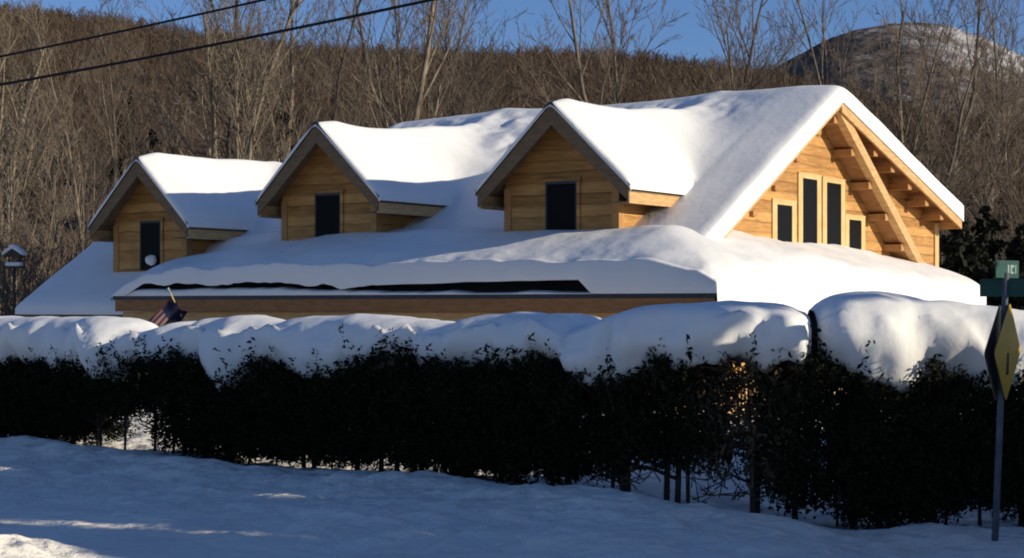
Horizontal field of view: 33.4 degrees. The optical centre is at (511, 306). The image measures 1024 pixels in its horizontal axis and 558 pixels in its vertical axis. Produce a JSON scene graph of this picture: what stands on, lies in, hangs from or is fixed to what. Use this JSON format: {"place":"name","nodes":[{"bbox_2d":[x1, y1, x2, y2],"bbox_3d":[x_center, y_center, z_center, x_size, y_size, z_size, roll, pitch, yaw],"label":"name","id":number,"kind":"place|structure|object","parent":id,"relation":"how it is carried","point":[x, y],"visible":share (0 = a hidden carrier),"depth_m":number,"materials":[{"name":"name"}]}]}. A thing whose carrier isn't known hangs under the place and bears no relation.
{"place":"outdoors","nodes":[
{"label":"outdoors","id":0,"kind":"place"},
{"bbox_2d":[5,262,22,265],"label":"snow on feeder tray","id":1,"kind":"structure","parent":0,"point":[13,263],"depth_m":51.83,"materials":[{"name":"white snow"}]},
{"bbox_2d":[2,244,26,255],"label":"snow on birdhouse roof","id":2,"kind":"structure","parent":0,"point":[18,249],"depth_m":51.75,"materials":[{"name":"white snow"}]},
{"bbox_2d":[0,0,266,57],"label":"power line","id":3,"kind":"object","parent":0,"point":[139,27],"visible":1,"depth_m":26.64,"materials":[{"name":"black"}]},
{"bbox_2d":[0,0,434,85],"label":"power line","id":4,"kind":"object","parent":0,"point":[226,42],"visible":1,"depth_m":25.96,"materials":[{"name":"black"}]},
{"bbox_2d":[0,312,600,390],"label":"hedge snow","id":5,"kind":"structure","parent":0,"point":[299,339],"depth_m":25.05,"materials":[{"name":"white snow"}]},
{"bbox_2d":[0,391,1023,557],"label":"ground","id":6,"kind":"structure","parent":0,"point":[138,497],"depth_m":19.70,"materials":[{"name":"white snow"}]},
{"bbox_2d":[4,249,25,315],"bbox_3d":[-15.161,0.431,52.000,0.576,4.339,0.480,0,0,0],"label":"bird feeder","id":7,"kind":"object","parent":6,"relation":"on","point":[12,253],"visible":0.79,"depth_m":51.97,"materials":[{"name":"brown wood"}]},
{"bbox_2d":[0,350,60,437],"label":"hedge shrub","id":8,"kind":"object","parent":6,"relation":"on","point":[5,410],"visible":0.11,"depth_m":29.95,"materials":[{"name":"green plant"}]},
{"bbox_2d":[0,175,91,315],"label":"bare shrub","id":9,"kind":"object","parent":6,"relation":"on","point":[3,283],"visible":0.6,"depth_m":56.66,"materials":[{"name":"brown plant"}]},
{"bbox_2d":[0,21,93,301],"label":"bare tree","id":10,"kind":"object","parent":6,"relation":"on","point":[36,125],"visible":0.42,"depth_m":66.10,"materials":[{"name":"brown plant"}]},
{"bbox_2d":[0,66,97,315],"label":"bare shrub","id":11,"kind":"object","parent":6,"relation":"on","point":[9,201],"visible":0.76,"depth_m":60.15,"materials":[{"name":"brown plant"}]},
{"bbox_2d":[0,87,100,315],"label":"bare shrub","id":12,"kind":"object","parent":6,"relation":"on","point":[43,198],"visible":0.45,"depth_m":62.86,"materials":[{"name":"brown plant"}]},
{"bbox_2d":[0,355,104,443],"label":"hedge shrub","id":13,"kind":"object","parent":6,"relation":"on","point":[11,383],"visible":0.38,"depth_m":29.70,"materials":[{"name":"green plant"}]},
{"bbox_2d":[0,0,116,313],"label":"bare tree","id":14,"kind":"object","parent":6,"relation":"on","point":[15,127],"visible":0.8,"depth_m":63.48,"materials":[{"name":"brown plant"}]},
{"bbox_2d":[34,118,111,276],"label":"bare shrub","id":15,"kind":"object","parent":6,"relation":"on","point":[89,190],"visible":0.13,"depth_m":71.79,"materials":[{"name":"brown plant"}]},
{"bbox_2d":[12,0,137,251],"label":"bare tree","id":16,"kind":"object","parent":6,"relation":"on","point":[77,211],"visible":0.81,"depth_m":64.68,"materials":[{"name":"brown plant"}]},
{"bbox_2d":[8,347,142,444],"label":"hedge shrub","id":17,"kind":"object","parent":6,"relation":"on","point":[72,427],"visible":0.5,"depth_m":29.15,"materials":[{"name":"green plant"}]},
{"bbox_2d":[44,344,166,445],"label":"hedge shrub","id":18,"kind":"object","parent":6,"relation":"on","point":[98,420],"visible":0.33,"depth_m":28.61,"materials":[{"name":"green plant"}]},
{"bbox_2d":[72,338,179,450],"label":"hedge shrub","id":19,"kind":"object","parent":6,"relation":"on","point":[105,382],"visible":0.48,"depth_m":27.97,"materials":[{"name":"green plant"}]},
{"bbox_2d":[113,90,173,160],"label":"bare shrub","id":20,"kind":"object","parent":6,"relation":"on","point":[134,128],"visible":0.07,"depth_m":73.88,"materials":[{"name":"brown plant"}]},
{"bbox_2d":[102,330,185,453],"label":"hedge shrub","id":21,"kind":"object","parent":6,"relation":"on","point":[132,368],"visible":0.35,"depth_m":27.42,"materials":[{"name":"green plant"}]},
{"bbox_2d":[135,339,253,457],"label":"hedge shrub","id":22,"kind":"object","parent":6,"relation":"on","point":[177,423],"visible":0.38,"depth_m":26.84,"materials":[{"name":"green plant"}]},
{"bbox_2d":[92,0,371,162],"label":"bare tree","id":23,"kind":"object","parent":6,"relation":"on","point":[243,151],"visible":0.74,"depth_m":67.95,"materials":[{"name":"brown plant"}]},
{"bbox_2d":[119,0,349,160],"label":"bare tree","id":24,"kind":"object","parent":6,"relation":"on","point":[228,152],"visible":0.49,"depth_m":72.29,"materials":[{"name":"brown plant"}]},
{"bbox_2d":[128,0,341,160],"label":"bare tree","id":25,"kind":"object","parent":6,"relation":"on","point":[174,58],"visible":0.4,"depth_m":77.32,"materials":[{"name":"brown plant"}]},
{"bbox_2d":[179,362,300,464],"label":"hedge shrub","id":26,"kind":"object","parent":6,"relation":"on","point":[215,416],"visible":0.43,"depth_m":26.13,"materials":[{"name":"green plant"}]},
{"bbox_2d":[211,337,340,467],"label":"hedge shrub","id":27,"kind":"object","parent":6,"relation":"on","point":[252,365],"visible":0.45,"depth_m":25.50,"materials":[{"name":"green plant"}]},
{"bbox_2d":[238,75,315,160],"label":"bare shrub","id":28,"kind":"object","parent":6,"relation":"on","point":[309,105],"visible":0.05,"depth_m":76.83,"materials":[{"name":"brown plant"}]},
{"bbox_2d":[180,0,376,161],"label":"bare tree","id":29,"kind":"object","parent":6,"relation":"on","point":[291,65],"visible":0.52,"depth_m":74.37,"materials":[{"name":"brown plant"}]},
{"bbox_2d":[275,112,294,162],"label":"evergreen tree","id":30,"kind":"object","parent":6,"relation":"on","point":[287,131],"depth_m":73.93,"materials":[{"name":"green plant"}]},
{"bbox_2d":[241,346,384,468],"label":"hedge shrub","id":31,"kind":"object","parent":6,"relation":"on","point":[295,455],"visible":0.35,"depth_m":25.07,"materials":[{"name":"green plant"}]},
{"bbox_2d":[282,0,384,126],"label":"bare tree","id":32,"kind":"object","parent":6,"relation":"on","point":[334,113],"visible":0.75,"depth_m":71.97,"materials":[{"name":"brown plant"}]},
{"bbox_2d":[289,348,394,471],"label":"hedge shrub","id":33,"kind":"object","parent":6,"relation":"on","point":[340,414],"visible":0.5,"depth_m":24.38,"materials":[{"name":"green plant"}]},
{"bbox_2d":[338,323,469,472],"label":"hedge shrub","id":34,"kind":"object","parent":6,"relation":"on","point":[379,398],"visible":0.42,"depth_m":23.75,"materials":[{"name":"green plant"}]},
{"bbox_2d":[339,0,503,127],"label":"bare tree","id":35,"kind":"object","parent":6,"relation":"on","point":[432,18],"visible":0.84,"depth_m":73.31,"materials":[{"name":"brown plant"}]},
{"bbox_2d":[374,343,523,477],"bbox_3d":[-0.743,1.720,23.748,1.882,2.462,1.944,0,0,41],"label":"hedge shrub","id":36,"kind":"object","parent":6,"relation":"on","point":[436,429],"visible":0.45,"depth_m":23.23,"materials":[{"name":"green plant"}]},
{"bbox_2d":[409,0,555,118],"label":"bare tree","id":37,"kind":"object","parent":6,"relation":"on","point":[463,91],"visible":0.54,"depth_m":78.49,"materials":[{"name":"brown plant"}]},
{"bbox_2d":[19,101,961,412],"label":"timber house","id":38,"kind":"structure","parent":6,"relation":"on","point":[847,177],"depth_m":44.46,"materials":[{"name":"brown wood"}]},
{"bbox_2d":[15,159,281,314],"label":"roof snow","id":39,"kind":"structure","parent":38,"relation":"on","point":[88,281],"depth_m":49.42,"materials":[{"name":"white snow"}]},
{"bbox_2d":[145,255,156,265],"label":"snow clump","id":40,"kind":"object","parent":38,"relation":"attached to","point":[150,260],"visible":1,"depth_m":48.12,"materials":[{"name":"white snow"}]},
{"bbox_2d":[149,287,187,326],"bbox_3d":[-8.534,0.155,42.776,1.254,1.268,0.380,0,0,-40],"label":"flag","id":41,"kind":"object","parent":38,"relation":"attached to","point":[169,311],"visible":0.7,"depth_m":42.72,"materials":[{"name":"multicoloured fabric"}]},
{"bbox_2d":[87,153,257,230],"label":"dormer snow","id":42,"kind":"structure","parent":38,"relation":"on","point":[201,192],"depth_m":48.18,"materials":[{"name":"white snow"}]},
{"bbox_2d":[254,121,454,205],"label":"dormer snow","id":43,"kind":"structure","parent":38,"relation":"on","point":[391,164],"depth_m":44.75,"materials":[{"name":"white snow"}]},
{"bbox_2d":[125,287,592,295],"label":"eave snow","id":44,"kind":"structure","parent":38,"relation":"on","point":[240,291],"depth_m":42.52,"materials":[{"name":"white snow"}]},
{"bbox_2d":[110,225,985,313],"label":"porch snow","id":45,"kind":"structure","parent":38,"relation":"on","point":[735,265],"depth_m":40.44,"materials":[{"name":"white snow"}]},
{"bbox_2d":[473,99,693,196],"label":"dormer snow","id":46,"kind":"structure","parent":38,"relation":"on","point":[633,150],"depth_m":40.52,"materials":[{"name":"white snow"}]},
{"bbox_2d":[389,85,963,238],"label":"roof snow","id":47,"kind":"structure","parent":38,"relation":"on","point":[735,152],"depth_m":44.43,"materials":[{"name":"white snow"}]},
{"bbox_2d":[772,198,796,241],"bbox_3d":[7.022,-2.065,44.004,0.047,1.378,1.446,0,0,34],"label":"window frame","id":48,"kind":"structure","parent":38,"relation":"in","point":[784,212],"depth_m":44.02,"materials":[{"name":"beige wood"}]},
{"bbox_2d":[797,172,821,242],"bbox_3d":[7.908,-2.456,45.313,0.047,2.140,1.467,0,0,34],"label":"window frame","id":49,"kind":"structure","parent":38,"relation":"in","point":[808,185],"depth_m":45.26,"materials":[{"name":"beige wood"}]},
{"bbox_2d":[822,176,845,245],"bbox_3d":[8.790,-2.436,46.640,0.047,2.143,1.522,0,0,34],"label":"window frame","id":50,"kind":"structure","parent":38,"relation":"in","point":[833,189],"depth_m":46.64,"materials":[{"name":"beige wood"}]},
{"bbox_2d":[845,214,865,249],"bbox_3d":[9.621,-1.949,47.879,0.047,1.230,1.421,0,0,34],"label":"window frame","id":51,"kind":"structure","parent":38,"relation":"in","point":[854,224],"depth_m":47.90,"materials":[{"name":"beige wood"}]},
{"bbox_2d":[421,347,582,483],"bbox_3d":[-0.060,1.696,23.162,1.882,2.334,1.944,0,0,41],"label":"hedge shrub","id":52,"kind":"object","parent":6,"relation":"on","point":[476,409],"visible":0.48,"depth_m":22.66,"materials":[{"name":"green plant"}]},
{"bbox_2d":[470,332,630,487],"bbox_3d":[0.623,1.636,22.575,1.882,2.617,1.944,0,0,41],"label":"hedge shrub","id":53,"kind":"object","parent":6,"relation":"on","point":[535,440],"visible":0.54,"depth_m":22.07,"materials":[{"name":"green plant"}]},
{"bbox_2d":[485,0,687,108],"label":"bare tree","id":54,"kind":"object","parent":6,"relation":"on","point":[580,73],"visible":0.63,"depth_m":77.84,"materials":[{"name":"brown plant"}]},
{"bbox_2d":[518,349,683,491],"bbox_3d":[1.248,1.709,21.902,1.870,2.710,2.072,0,0,41],"label":"hedge shrub","id":55,"kind":"object","parent":6,"relation":"on","point":[578,445],"visible":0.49,"depth_m":21.56,"materials":[{"name":"green plant"}]},
{"bbox_2d":[590,334,754,503],"bbox_3d":[2.002,1.651,21.313,1.870,3.054,2.072,0,0,28],"label":"hedge shrub","id":56,"kind":"object","parent":6,"relation":"on","point":[671,430],"visible":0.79,"depth_m":20.92,"materials":[{"name":"green plant"}]},
{"bbox_2d":[557,300,810,385],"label":"hedge snow","id":57,"kind":"structure","parent":56,"relation":"on","point":[627,338],"depth_m":20.65,"materials":[{"name":"white snow"}]},
{"bbox_2d":[664,331,828,512],"bbox_3d":[2.906,1.807,21.141,2.144,3.048,2.055,0,0,6],"label":"hedge shrub","id":58,"kind":"object","parent":6,"relation":"on","point":[755,429],"visible":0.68,"depth_m":20.70,"materials":[{"name":"green plant"}]},
{"bbox_2d":[734,323,904,525],"bbox_3d":[3.795,1.698,21.127,1.981,3.019,2.085,0,0,2],"label":"hedge shrub","id":59,"kind":"object","parent":6,"relation":"on","point":[819,412],"visible":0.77,"depth_m":20.51,"materials":[{"name":"green plant"}]},
{"bbox_2d":[760,0,1023,234],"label":"bare tree","id":60,"kind":"object","parent":6,"relation":"on","point":[922,113],"visible":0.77,"depth_m":77.52,"materials":[{"name":"brown plant"}]},
{"bbox_2d":[817,368,977,529],"bbox_3d":[4.728,2.023,21.169,1.915,2.726,1.937,0,0,-1],"label":"hedge shrub","id":61,"kind":"object","parent":6,"relation":"on","point":[899,463],"visible":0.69,"depth_m":20.49,"materials":[{"name":"green plant"}]},
{"bbox_2d":[888,353,1023,525],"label":"hedge shrub","id":62,"kind":"object","parent":6,"relation":"on","point":[975,444],"visible":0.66,"depth_m":20.51,"materials":[{"name":"green plant"}]},
{"bbox_2d":[807,291,1023,392],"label":"hedge snow","id":63,"kind":"structure","parent":62,"relation":"on","point":[909,335],"depth_m":20.46,"materials":[{"name":"white snow"}]},
{"bbox_2d":[922,116,990,264],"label":"bare shrub","id":64,"kind":"object","parent":6,"relation":"on","point":[953,192],"visible":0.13,"depth_m":74.65,"materials":[{"name":"brown plant"}]},
{"bbox_2d":[939,214,993,305],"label":"evergreen tree","id":65,"kind":"object","parent":6,"relation":"on","point":[960,251],"visible":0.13,"depth_m":65.69,"materials":[{"name":"green plant"}]},
{"bbox_2d":[919,75,1023,262],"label":"bare tree","id":66,"kind":"object","parent":6,"relation":"on","point":[974,142],"visible":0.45,"depth_m":78.34,"materials":[{"name":"brown plant"}]},
{"bbox_2d":[940,128,1023,263],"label":"bare shrub","id":67,"kind":"object","parent":6,"relation":"on","point":[1009,192],"visible":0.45,"depth_m":75.68,"materials":[{"name":"brown plant"}]},
{"bbox_2d":[956,382,1023,526],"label":"hedge shrub","id":68,"kind":"object","parent":6,"relation":"on","point":[1019,508],"visible":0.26,"depth_m":20.58,"materials":[{"name":"green plant"}]},
{"bbox_2d":[970,205,1015,308],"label":"evergreen tree","id":69,"kind":"object","parent":6,"relation":"on","point":[987,222],"visible":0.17,"depth_m":69.72,"materials":[{"name":"green plant"}]},
{"bbox_2d":[991,273,1008,540],"bbox_3d":[5.568,1.408,19.500,0.226,3.588,0.084,0,0,0],"label":"sign post","id":70,"kind":"object","parent":6,"relation":"on","point":[998,465],"visible":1,"depth_m":19.47,"materials":[{"name":"metal"}]},
{"bbox_2d":[984,305,1000,400],"bbox_3d":[5.559,0.528,19.529,0.048,1.099,1.100,0,0,32],"label":"warning sign","id":71,"kind":"object","parent":70,"relation":"attached to","point":[991,365],"visible":0.64,"depth_m":19.37,"materials":[{"name":"black metal"}]},
{"bbox_2d":[980,279,1023,296],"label":"street name sign","id":72,"kind":"object","parent":70,"relation":"attached to","point":[990,287],"visible":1,"depth_m":19.55,"materials":[{"name":"green metal"}]},
{"bbox_2d":[994,304,1020,399],"bbox_3d":[5.655,0.518,19.471,0.048,1.099,1.100,0,0,32],"label":"warning sign","id":73,"kind":"object","parent":70,"relation":"attached to","point":[1007,352],"visible":1,"depth_m":19.44,"materials":[{"name":"yellow metal"}]},
{"bbox_2d":[996,260,1018,277],"bbox_3d":[5.665,-0.427,19.517,0.490,0.200,0.008,0,0,-43],"label":"street name sign","id":74,"kind":"object","parent":70,"relation":"attached to","point":[1003,267],"visible":1,"depth_m":19.52,"materials":[{"name":"green metal"}]},
{"bbox_2d":[987,223,1023,309],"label":"evergreen tree","id":75,"kind":"object","parent":6,"relation":"on","point":[1014,250],"visible":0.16,"depth_m":65.77,"materials":[{"name":"green plant"}]},
{"bbox_2d":[0,0,1023,74],"label":"sky","id":76,"kind":"structure","parent":0,"point":[696,38],"materials":[{"name":"blue"}]},
{"bbox_2d":[1,37,1023,312],"bbox_3d":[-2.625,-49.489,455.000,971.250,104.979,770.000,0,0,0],"label":"hillside","id":77,"kind":"structure","parent":0,"point":[199,153],"depth_m":141.90,"materials":[{"name":"brown plant"}]},
{"bbox_2d":[12,0,177,207],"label":"bare tree","id":78,"kind":"object","parent":77,"relation":"on","point":[116,172],"visible":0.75,"depth_m":89.82,"materials":[{"name":"brown plant"}]},
{"bbox_2d":[101,89,140,190],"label":"evergreen tree","id":79,"kind":"object","parent":77,"relation":"on","point":[120,162],"visible":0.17,"depth_m":119.47,"materials":[{"name":"green plant"}]},
{"bbox_2d":[138,128,161,155],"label":"evergreen tree","id":80,"kind":"object","parent":77,"relation":"on","point":[152,141],"visible":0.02,"depth_m":104.76,"materials":[{"name":"green plant"}]},
{"bbox_2d":[280,0,461,127],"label":"bare tree","id":81,"kind":"object","parent":77,"relation":"on","point":[372,90],"visible":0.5,"depth_m":80.17,"materials":[{"name":"brown plant"}]},
{"bbox_2d":[325,0,451,127],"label":"bare tree","id":82,"kind":"object","parent":77,"relation":"on","point":[416,32],"visible":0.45,"depth_m":91.15,"materials":[{"name":"brown plant"}]},
{"bbox_2d":[358,0,531,126],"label":"bare tree","id":83,"kind":"object","parent":77,"relation":"on","point":[493,81],"visible":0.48,"depth_m":84.89,"materials":[{"name":"brown plant"}]},
{"bbox_2d":[415,3,513,117],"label":"bare tree","id":84,"kind":"object","parent":77,"relation":"on","point":[464,22],"visible":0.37,"depth_m":83.78,"materials":[{"name":"brown plant"}]},
{"bbox_2d":[438,0,525,114],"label":"bare tree","id":85,"kind":"object","parent":77,"relation":"on","point":[469,65],"visible":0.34,"depth_m":87.06,"materials":[{"name":"brown plant"}]},
{"bbox_2d":[0,0,1023,243],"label":"woodland","id":86,"kind":"object","parent":77,"relation":"on","point":[642,82],"visible":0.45,"depth_m":185.72,"materials":[{"name":"brown plant"}]},
{"bbox_2d":[514,0,691,107],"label":"bare tree","id":87,"kind":"object","parent":77,"relation":"on","point":[622,78],"visible":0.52,"depth_m":85.18,"materials":[{"name":"brown plant"}]},
{"bbox_2d":[663,0,795,96],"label":"bare tree","id":88,"kind":"object","parent":77,"relation":"on","point":[728,59],"visible":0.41,"depth_m":87.50,"materials":[{"name":"brown plant"}]},
{"bbox_2d":[669,0,815,97],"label":"bare tree","id":89,"kind":"object","parent":77,"relation":"on","point":[747,65],"visible":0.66,"depth_m":79.63,"materials":[{"name":"brown plant"}]},
{"bbox_2d":[703,8,820,92],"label":"bare tree","id":90,"kind":"object","parent":77,"relation":"on","point":[794,57],"visible":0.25,"depth_m":96.49,"materials":[{"name":"brown plant"}]},
{"bbox_2d":[866,0,1023,249],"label":"bare tree","id":91,"kind":"object","parent":77,"relation":"on","point":[982,125],"visible":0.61,"depth_m":86.12,"materials":[{"name":"brown plant"}]},
{"bbox_2d":[867,0,1023,263],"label":"bare tree","id":92,"kind":"object","parent":77,"relation":"on","point":[927,45],"visible":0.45,"depth_m":87.63,"materials":[{"name":"brown plant"}]},
{"bbox_2d":[906,0,1023,237],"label":"bare tree","id":93,"kind":"object","parent":77,"relation":"on","point":[997,70],"visible":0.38,"depth_m":94.99,"materials":[{"name":"brown plant"}]},
{"bbox_2d":[933,22,1023,256],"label":"bare tree","id":94,"kind":"object","parent":77,"relation":"on","point":[1002,83],"visible":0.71,"depth_m":84.39,"materials":[{"name":"brown plant"}]},
{"bbox_2d":[772,22,1023,126],"bbox_3d":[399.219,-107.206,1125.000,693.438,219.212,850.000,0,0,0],"label":"mountain","id":95,"kind":"structure","parent":0,"point":[870,34],"depth_m":1191.92,"materials":[{"name":"rock"},{"name":"snow"}]}
]}

